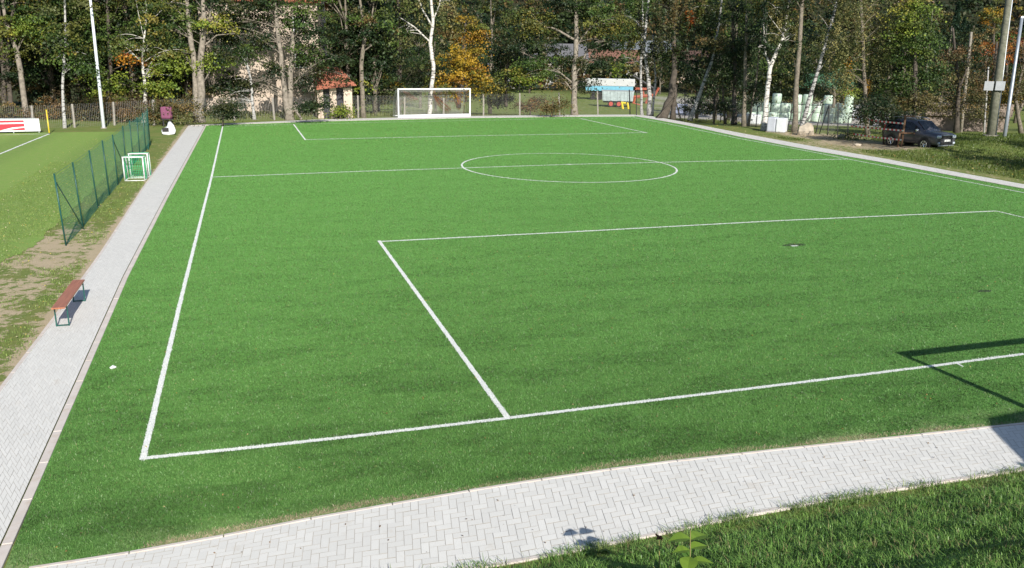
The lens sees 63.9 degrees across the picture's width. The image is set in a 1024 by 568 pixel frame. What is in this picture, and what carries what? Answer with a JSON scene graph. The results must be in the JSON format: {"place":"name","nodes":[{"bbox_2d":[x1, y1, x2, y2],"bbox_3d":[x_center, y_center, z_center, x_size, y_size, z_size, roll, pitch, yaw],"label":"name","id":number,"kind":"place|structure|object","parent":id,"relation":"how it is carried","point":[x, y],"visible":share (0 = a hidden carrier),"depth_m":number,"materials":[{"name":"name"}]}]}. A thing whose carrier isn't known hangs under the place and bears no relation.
{"place":"outdoors","nodes":[
{"label":"outdoors","id":0,"kind":"place"},
{"bbox_2d":[0,131,143,262],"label":"mown field","id":1,"kind":"structure","parent":0,"point":[31,157],"depth_m":38.28,"materials":[{"name":"green plant"}]},
{"bbox_2d":[0,118,40,132],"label":"advertising board","id":2,"kind":"object","parent":1,"relation":"on","point":[13,125],"visible":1,"depth_m":53.17,"materials":[{"name":"white paint"}]},
{"bbox_2d":[7,104,739,123],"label":"meadow grass","id":3,"kind":"structure","parent":0,"point":[368,113],"depth_m":72.55,"materials":[{"name":"green plant"}]},
{"bbox_2d":[0,0,1023,567],"bbox_3d":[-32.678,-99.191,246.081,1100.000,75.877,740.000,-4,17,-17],"label":"ground","id":4,"kind":"structure","parent":0,"point":[54,254],"depth_m":30.99,"materials":[{"name":"green plant"}]},
{"bbox_2d":[0,0,68,108],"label":"tree","id":5,"kind":"object","parent":4,"relation":"on","point":[37,84],"visible":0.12,"depth_m":71.05,"materials":[{"name":"green plant"}]},
{"bbox_2d":[0,0,69,117],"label":"tree","id":6,"kind":"object","parent":4,"relation":"on","point":[6,74],"visible":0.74,"depth_m":63.80,"materials":[{"name":"green plant"}]},
{"bbox_2d":[0,0,84,117],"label":"tree","id":7,"kind":"object","parent":4,"relation":"on","point":[24,29],"visible":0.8,"depth_m":63.42,"materials":[{"name":"green plant"}]},
{"bbox_2d":[8,87,91,119],"bbox_3d":[-35.761,-13.443,63.728,7.043,3.563,4.039,-4,17,-17],"label":"shrub","id":8,"kind":"object","parent":4,"relation":"on","point":[53,106],"visible":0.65,"depth_m":63.50,"materials":[{"name":"green plant"}]},
{"bbox_2d":[4,0,104,104],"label":"tree","id":9,"kind":"object","parent":4,"relation":"on","point":[52,82],"visible":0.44,"depth_m":70.33,"materials":[{"name":"green plant"}]},
{"bbox_2d":[15,0,110,127],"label":"birch tree","id":10,"kind":"object","parent":4,"relation":"on","point":[64,51],"visible":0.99,"depth_m":56.94,"materials":[{"name":"leaves"},{"name":"white birch bark"}]},
{"bbox_2d":[17,0,119,99],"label":"tree","id":11,"kind":"object","parent":4,"relation":"on","point":[70,18],"visible":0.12,"depth_m":71.52,"materials":[{"name":"green plant"}]},
{"bbox_2d":[0,160,157,364],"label":"grass","id":12,"kind":"structure","parent":4,"relation":"on","point":[48,188],"depth_m":28.78,"materials":[{"name":"green plant"}]},
{"bbox_2d":[0,126,188,391],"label":"kerb","id":13,"kind":"structure","parent":4,"relation":"on","point":[10,375],"depth_m":20.28,"materials":[{"name":"concrete"}]},
{"bbox_2d":[48,0,140,106],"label":"tree","id":14,"kind":"object","parent":4,"relation":"on","point":[84,84],"visible":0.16,"depth_m":72.09,"materials":[{"name":"green plant"}]},
{"bbox_2d":[89,0,106,128],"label":"floodlight pole","id":15,"kind":"object","parent":4,"relation":"on","point":[98,77],"visible":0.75,"depth_m":57.43,"materials":[{"name":"metal"}]},
{"bbox_2d":[56,92,140,121],"bbox_3d":[-31.879,-13.340,63.234,6.068,3.502,4.464,-4,17,-17],"label":"shrub","id":16,"kind":"object","parent":4,"relation":"on","point":[89,114],"visible":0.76,"depth_m":62.63,"materials":[{"name":"green plant"}]},
{"bbox_2d":[53,109,150,245],"bbox_3d":[-16.954,-5.582,35.638,0.241,2.213,26.692,-4,17,-18],"label":"net fence","id":17,"kind":"object","parent":4,"relation":"on","point":[81,222],"visible":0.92,"depth_m":30.41,"materials":[{"name":"green metal"}]},
{"bbox_2d":[0,125,204,542],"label":"walkway","id":18,"kind":"structure","parent":4,"relation":"on","point":[59,353],"depth_m":15.17,"materials":[{"name":"concrete"}]},
{"bbox_2d":[51,279,85,326],"bbox_3d":[-9.462,0.409,17.601,0.255,0.455,2.186,-4,16,-17],"label":"bench","id":19,"kind":"object","parent":18,"relation":"on","point":[67,295],"visible":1,"depth_m":17.30,"materials":[{"name":"brown wood"}]},
{"bbox_2d":[0,125,206,567],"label":"kerb","id":20,"kind":"structure","parent":4,"relation":"on","point":[6,546],"depth_m":12.72,"materials":[{"name":"concrete"}]},
{"bbox_2d":[40,0,181,104],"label":"maple tree","id":21,"kind":"object","parent":4,"relation":"on","point":[108,16],"visible":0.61,"depth_m":67.74,"materials":[{"name":"green plant"}]},
{"bbox_2d":[72,0,179,108],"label":"tree","id":22,"kind":"object","parent":4,"relation":"on","point":[133,75],"visible":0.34,"depth_m":70.21,"materials":[{"name":"green plant"}]},
{"bbox_2d":[92,88,161,122],"bbox_3d":[-28.831,-13.090,61.971,5.736,3.214,4.182,-4,17,-17],"label":"shrub","id":23,"kind":"object","parent":4,"relation":"on","point":[123,110],"visible":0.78,"depth_m":61.70,"materials":[{"name":"green plant"}]},
{"bbox_2d":[122,156,147,180],"bbox_3d":[-16.259,-5.021,35.467,0.844,1.048,0.794,-3,16,-13],"label":"mini goal","id":24,"kind":"object","parent":4,"relation":"on","point":[143,164],"visible":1,"depth_m":35.48,"materials":[{"name":"white paint"}]},
{"bbox_2d":[100,0,194,122],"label":"tree","id":25,"kind":"object","parent":4,"relation":"on","point":[157,88],"visible":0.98,"depth_m":61.78,"materials":[{"name":"green plant"}]},
{"bbox_2d":[114,1,197,106],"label":"tree","id":26,"kind":"object","parent":4,"relation":"on","point":[137,69],"visible":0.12,"depth_m":70.71,"materials":[{"name":"green plant"}]},
{"bbox_2d":[128,0,204,106],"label":"tree","id":27,"kind":"object","parent":4,"relation":"on","point":[176,81],"visible":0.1,"depth_m":72.00,"materials":[{"name":"green plant"}]},
{"bbox_2d":[127,94,218,126],"bbox_3d":[-24.603,-12.475,59.910,6.668,2.775,4.180,0,16,-4],"label":"shrub","id":28,"kind":"object","parent":4,"relation":"on","point":[175,106],"visible":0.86,"depth_m":59.74,"materials":[{"name":"green plant"}]},
{"bbox_2d":[128,0,222,110],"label":"tree","id":29,"kind":"object","parent":4,"relation":"on","point":[188,89],"visible":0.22,"depth_m":70.24,"materials":[{"name":"green plant"}]},
{"bbox_2d":[131,0,254,122],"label":"poplar tree","id":30,"kind":"object","parent":4,"relation":"on","point":[197,65],"visible":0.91,"depth_m":63.13,"materials":[{"name":"green plant"}]},
{"bbox_2d":[193,100,257,125],"bbox_3d":[-21.008,-12.433,60.184,4.656,2.336,3.384,-4,17,-17],"label":"shrub","id":31,"kind":"object","parent":4,"relation":"on","point":[228,109],"visible":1,"depth_m":59.85,"materials":[{"name":"green plant"}]},
{"bbox_2d":[204,42,268,119],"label":"tree","id":32,"kind":"object","parent":4,"relation":"on","point":[244,58],"visible":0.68,"depth_m":66.00,"materials":[{"name":"green plant"}]},
{"bbox_2d":[198,0,328,112],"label":"house","id":33,"kind":"structure","parent":4,"relation":"on","point":[243,71],"depth_m":72.09,"materials":[{"name":"paint"}]},
{"bbox_2d":[194,0,356,119],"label":"ash tree","id":34,"kind":"object","parent":4,"relation":"on","point":[274,14],"visible":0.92,"depth_m":66.45,"materials":[{"name":"green plant"}]},
{"bbox_2d":[0,90,630,127],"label":"wire fence","id":35,"kind":"object","parent":4,"relation":"on","point":[272,104],"visible":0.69,"depth_m":66.59,"materials":[{"name":"metal"}]},
{"bbox_2d":[284,92,346,118],"bbox_3d":[-15.067,-13.540,62.973,4.553,2.241,3.397,2,16,3],"label":"shrub","id":36,"kind":"object","parent":4,"relation":"on","point":[305,107],"visible":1,"depth_m":62.72,"materials":[{"name":"green plant"}]},
{"bbox_2d":[313,67,356,117],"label":"garden pavilion","id":37,"kind":"structure","parent":4,"relation":"on","point":[339,94],"depth_m":68.68,"materials":[{"name":"beige paint"}]},
{"bbox_2d":[303,0,395,111],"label":"tree","id":38,"kind":"object","parent":4,"relation":"on","point":[351,63],"visible":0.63,"depth_m":70.62,"materials":[{"name":"green plant"}]},
{"bbox_2d":[311,0,392,110],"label":"tree","id":39,"kind":"object","parent":4,"relation":"on","point":[336,47],"visible":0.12,"depth_m":74.58,"materials":[{"name":"green plant"}]},
{"bbox_2d":[346,0,397,117],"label":"ash tree","id":40,"kind":"object","parent":4,"relation":"on","point":[362,89],"visible":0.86,"depth_m":69.82,"materials":[{"name":"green plant"}]},
{"bbox_2d":[324,0,424,115],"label":"tree","id":41,"kind":"object","parent":4,"relation":"on","point":[392,79],"visible":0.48,"depth_m":72.55,"materials":[{"name":"green plant"}]},
{"bbox_2d":[335,0,418,115],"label":"tree","id":42,"kind":"object","parent":4,"relation":"on","point":[373,60],"visible":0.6,"depth_m":71.23,"materials":[{"name":"green plant"}]},
{"bbox_2d":[379,0,444,113],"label":"tree","id":43,"kind":"object","parent":4,"relation":"on","point":[417,78],"visible":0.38,"depth_m":77.89,"materials":[{"name":"green plant"}]},
{"bbox_2d":[201,115,633,124],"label":"walkway","id":44,"kind":"structure","parent":4,"relation":"on","point":[421,118],"depth_m":70.19,"materials":[{"name":"concrete"}]},
{"bbox_2d":[393,88,470,117],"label":"football goal","id":45,"kind":"object","parent":44,"relation":"on","point":[404,90],"visible":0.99,"depth_m":72.18,"materials":[{"name":"white paint"}]},
{"bbox_2d":[390,0,457,113],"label":"birch tree","id":46,"kind":"object","parent":4,"relation":"on","point":[440,7],"visible":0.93,"depth_m":72.73,"materials":[{"name":"white plant"}]},
{"bbox_2d":[401,18,449,107],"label":"tree","id":47,"kind":"object","parent":4,"relation":"on","point":[420,67],"visible":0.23,"depth_m":142.94,"materials":[{"name":"green plant"}]},
{"bbox_2d":[413,38,456,111],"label":"tree","id":48,"kind":"object","parent":4,"relation":"on","point":[437,51],"visible":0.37,"depth_m":118.25,"materials":[{"name":"green plant"}]},
{"bbox_2d":[415,13,506,107],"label":"maple tree","id":49,"kind":"object","parent":4,"relation":"on","point":[463,36],"visible":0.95,"depth_m":73.53,"materials":[{"name":"yellow plant"}]},
{"bbox_2d":[458,0,520,113],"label":"tree","id":50,"kind":"object","parent":4,"relation":"on","point":[492,21],"visible":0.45,"depth_m":101.97,"materials":[{"name":"green plant"}]},
{"bbox_2d":[464,39,541,111],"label":"apple tree","id":51,"kind":"object","parent":4,"relation":"on","point":[502,79],"visible":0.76,"depth_m":79.62,"materials":[{"name":"green plant"}]},
{"bbox_2d":[5,116,1023,567],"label":"artificial turf","id":52,"kind":"structure","parent":4,"relation":"on","point":[545,226],"depth_m":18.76,"materials":[{"name":"green plastic"}]},
{"bbox_2d":[139,118,1023,459],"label":"pitch markings","id":53,"kind":"object","parent":52,"relation":"on","point":[441,326],"visible":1,"depth_m":15.22,"materials":[{"name":"white paint"}]},
{"bbox_2d":[29,422,1023,567],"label":"kerb","id":54,"kind":"structure","parent":4,"relation":"on","point":[364,508],"depth_m":10.81,"materials":[{"name":"concrete"}]},
{"bbox_2d":[506,94,553,114],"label":"shrub","id":55,"kind":"object","parent":4,"relation":"on","point":[528,106],"visible":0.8,"depth_m":77.76,"materials":[{"name":"green plant"}]},
{"bbox_2d":[44,425,1023,567],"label":"walkway","id":56,"kind":"structure","parent":4,"relation":"on","point":[388,514],"depth_m":10.44,"materials":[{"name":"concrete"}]},
{"bbox_2d":[531,94,580,117],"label":"shrub","id":57,"kind":"object","parent":4,"relation":"on","point":[552,108],"visible":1,"depth_m":73.89,"materials":[{"name":"green plant"}]},
{"bbox_2d":[524,43,588,87],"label":"farmhouse","id":58,"kind":"object","parent":4,"relation":"on","point":[581,52],"visible":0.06,"depth_m":239.56,"materials":[{"name":"white paint"}]},
{"bbox_2d":[484,0,650,114],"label":"walnut tree","id":59,"kind":"object","parent":4,"relation":"on","point":[595,15],"visible":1,"depth_m":76.55,"materials":[{"name":"green plant"}]},
{"bbox_2d":[585,78,634,99],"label":"curtain trailer","id":60,"kind":"object","parent":4,"relation":"on","point":[617,84],"visible":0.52,"depth_m":180.45,"materials":[{"name":"metal"}]},
{"bbox_2d":[602,90,639,106],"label":"tank trailer","id":61,"kind":"object","parent":4,"relation":"on","point":[610,97],"visible":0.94,"depth_m":156.94,"materials":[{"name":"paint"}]},
{"bbox_2d":[609,0,666,115],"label":"birch tree","id":62,"kind":"object","parent":4,"relation":"on","point":[632,7],"visible":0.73,"depth_m":78.31,"materials":[{"name":"green plant"}]},
{"bbox_2d":[644,0,706,119],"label":"birch tree","id":63,"kind":"object","parent":4,"relation":"on","point":[674,56],"visible":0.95,"depth_m":75.12,"materials":[{"name":"green plant"}]},
{"bbox_2d":[667,530,712,567],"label":"broadleaf weed","id":64,"kind":"object","parent":4,"relation":"on","point":[688,561],"visible":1,"depth_m":7.58,"materials":[{"name":"green plant"}]},
{"bbox_2d":[663,12,730,118],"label":"tree","id":65,"kind":"object","parent":4,"relation":"on","point":[693,61],"visible":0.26,"depth_m":93.40,"materials":[{"name":"green plant"}]},
{"bbox_2d":[390,463,1023,567],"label":"grass","id":66,"kind":"structure","parent":4,"relation":"on","point":[909,560],"depth_m":9.10,"materials":[{"name":"green plant"}]},
{"bbox_2d":[681,0,742,121],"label":"birch tree","id":67,"kind":"object","parent":4,"relation":"on","point":[704,27],"visible":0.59,"depth_m":74.87,"materials":[{"name":"green plant"}]},
{"bbox_2d":[678,2,753,120],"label":"tree","id":68,"kind":"object","parent":4,"relation":"on","point":[703,95],"visible":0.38,"depth_m":90.79,"materials":[{"name":"green plant"}]},
{"bbox_2d":[692,0,765,124],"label":"tree","id":69,"kind":"object","parent":4,"relation":"on","point":[735,59],"visible":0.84,"depth_m":71.54,"materials":[{"name":"green plant"}]},
{"bbox_2d":[704,4,766,121],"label":"tree","id":70,"kind":"object","parent":4,"relation":"on","point":[729,115],"visible":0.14,"depth_m":92.56,"materials":[{"name":"green plant"}]},
{"bbox_2d":[457,468,1023,567],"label":"kerb","id":71,"kind":"structure","parent":4,"relation":"on","point":[650,535],"depth_m":10.37,"materials":[{"name":"concrete"}]},
{"bbox_2d":[636,90,848,136],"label":"steel fence","id":72,"kind":"object","parent":4,"relation":"on","point":[838,120],"visible":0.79,"depth_m":66.30,"materials":[{"name":"metal"}]},
{"bbox_2d":[723,0,785,126],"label":"tree","id":73,"kind":"object","parent":4,"relation":"on","point":[746,90],"visible":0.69,"depth_m":68.89,"materials":[{"name":"green plant"}]},
{"bbox_2d":[747,35,795,102],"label":"tree","id":74,"kind":"object","parent":4,"relation":"on","point":[772,78],"visible":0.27,"depth_m":131.39,"materials":[{"name":"green plant"}]},
{"bbox_2d":[746,0,807,130],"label":"birch tree","id":75,"kind":"object","parent":4,"relation":"on","point":[767,12],"visible":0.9,"depth_m":64.57,"materials":[{"name":"white plant"}]},
{"bbox_2d":[766,117,787,132],"bbox_3d":[20.398,-12.242,63.174,1.425,1.124,1.100,10,18,28],"label":"wrapped crate","id":76,"kind":"object","parent":4,"relation":"on","point":[776,125],"visible":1,"depth_m":62.76,"materials":[{"name":"grey plastic"}]},
{"bbox_2d":[760,22,812,112],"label":"tree","id":77,"kind":"object","parent":4,"relation":"on","point":[779,82],"visible":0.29,"depth_m":132.41,"materials":[{"name":"green plant"}]},
{"bbox_2d":[772,37,816,114],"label":"tree","id":78,"kind":"object","parent":4,"relation":"on","point":[790,88],"visible":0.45,"depth_m":128.72,"materials":[{"name":"green plant"}]},
{"bbox_2d":[766,0,823,132],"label":"pine tree","id":79,"kind":"object","parent":4,"relation":"on","point":[798,43],"visible":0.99,"depth_m":63.16,"materials":[{"name":"brown plant"}]},
{"bbox_2d":[791,33,838,109],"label":"tree","id":80,"kind":"object","parent":4,"relation":"on","point":[814,63],"visible":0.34,"depth_m":132.00,"materials":[{"name":"green plant"}]},
{"bbox_2d":[802,37,844,117],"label":"tree","id":81,"kind":"object","parent":4,"relation":"on","point":[820,91],"visible":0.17,"depth_m":126.05,"materials":[{"name":"green plant"}]},
{"bbox_2d":[635,115,1023,187],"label":"walkway","id":82,"kind":"structure","parent":4,"relation":"on","point":[864,157],"depth_m":49.61,"materials":[{"name":"concrete"}]},
{"bbox_2d":[799,69,861,107],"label":"willow tree","id":83,"kind":"object","parent":4,"relation":"on","point":[819,79],"visible":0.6,"depth_m":87.86,"materials":[{"name":"green plant"}]},
{"bbox_2d":[799,0,876,128],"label":"birch tree","id":84,"kind":"object","parent":4,"relation":"on","point":[819,67],"visible":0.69,"depth_m":63.95,"materials":[{"name":"green plant"}]},
{"bbox_2d":[808,0,908,134],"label":"weeping birch","id":85,"kind":"object","parent":4,"relation":"on","point":[862,35],"visible":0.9,"depth_m":61.95,"materials":[{"name":"green plant"}]},
{"bbox_2d":[843,17,919,124],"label":"tree","id":86,"kind":"object","parent":4,"relation":"on","point":[876,81],"visible":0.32,"depth_m":94.84,"materials":[{"name":"green plant"}]},
{"bbox_2d":[839,91,927,144],"bbox_3d":[25.112,-11.021,54.964,6.146,3.672,4.185,5,16,14],"label":"shrub","id":87,"kind":"object","parent":4,"relation":"on","point":[876,108],"visible":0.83,"depth_m":54.62,"materials":[{"name":"green plant"}]},
{"bbox_2d":[855,0,944,122],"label":"tree","id":88,"kind":"object","parent":4,"relation":"on","point":[894,23],"visible":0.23,"depth_m":92.25,"materials":[{"name":"green plant"}]},
{"bbox_2d":[862,11,948,115],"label":"tree","id":89,"kind":"object","parent":4,"relation":"on","point":[904,66],"visible":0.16,"depth_m":91.52,"materials":[{"name":"green plant"}]},
{"bbox_2d":[866,0,955,118],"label":"maple tree","id":90,"kind":"object","parent":4,"relation":"on","point":[914,40],"visible":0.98,"depth_m":59.67,"materials":[{"name":"green plant"}]},
{"bbox_2d":[883,116,955,147],"bbox_3d":[26.467,-9.787,53.439,2.200,2.047,4.329,-6,17,-24],"label":"parked car","id":91,"kind":"object","parent":4,"relation":"on","point":[928,134],"visible":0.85,"depth_m":52.71,"materials":[{"name":"paint"}]},
{"bbox_2d":[894,0,968,118],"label":"tree","id":92,"kind":"object","parent":4,"relation":"on","point":[947,40],"visible":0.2,"depth_m":90.69,"materials":[{"name":"green plant"}]},
{"bbox_2d":[921,20,979,103],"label":"tree","id":93,"kind":"object","parent":4,"relation":"on","point":[956,40],"visible":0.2,"depth_m":119.72,"materials":[{"name":"green plant"}]},
{"bbox_2d":[918,28,1004,132],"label":"tree","id":94,"kind":"object","parent":4,"relation":"on","point":[959,95],"visible":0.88,"depth_m":65.85,"materials":[{"name":"green plant"}]},
{"bbox_2d":[921,103,1013,131],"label":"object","id":95,"kind":"structure","parent":4,"relation":"on","point":[945,124],"depth_m":74.13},
{"bbox_2d":[938,19,996,102],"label":"tree","id":96,"kind":"object","parent":4,"relation":"on","point":[978,61],"visible":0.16,"depth_m":124.11,"materials":[{"name":"green plant"}]},
{"bbox_2d":[949,42,1023,126],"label":"tree","id":97,"kind":"object","parent":4,"relation":"on","point":[981,82],"visible":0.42,"depth_m":69.76,"materials":[{"name":"green plant"}]},
{"bbox_2d":[967,0,1013,71],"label":"tree","id":98,"kind":"object","parent":4,"relation":"on","point":[993,13],"visible":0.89,"depth_m":117.72,"materials":[{"name":"green plant"}]},
{"bbox_2d":[983,0,1012,136],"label":"utility pole","id":99,"kind":"object","parent":4,"relation":"on","point":[996,86],"visible":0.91,"depth_m":61.69,"materials":[{"name":"grey concrete"}]},
{"bbox_2d":[975,29,1023,87],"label":"tree","id":100,"kind":"object","parent":4,"relation":"on","point":[1007,55],"visible":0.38,"depth_m":91.91,"materials":[{"name":"green plant"}]},
{"bbox_2d":[1001,27,1023,133],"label":"tree","id":101,"kind":"object","parent":4,"relation":"on","point":[1016,92],"visible":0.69,"depth_m":67.90,"materials":[{"name":"green plant"}]},
{"bbox_2d":[1003,16,1023,136],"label":"metal pole","id":102,"kind":"object","parent":4,"relation":"on","point":[1005,129],"visible":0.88,"depth_m":60.88,"materials":[{"name":"metal"}]},
{"bbox_2d":[12,0,1023,94],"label":"wooded hillside","id":103,"kind":"structure","parent":0,"point":[634,68],"depth_m":271.84,"materials":[{"name":"green plant"}]},
{"bbox_2d":[775,132,1023,179],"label":"grass","id":104,"kind":"structure","parent":0,"point":[969,139],"depth_m":49.83,"materials":[{"name":"green plant"}]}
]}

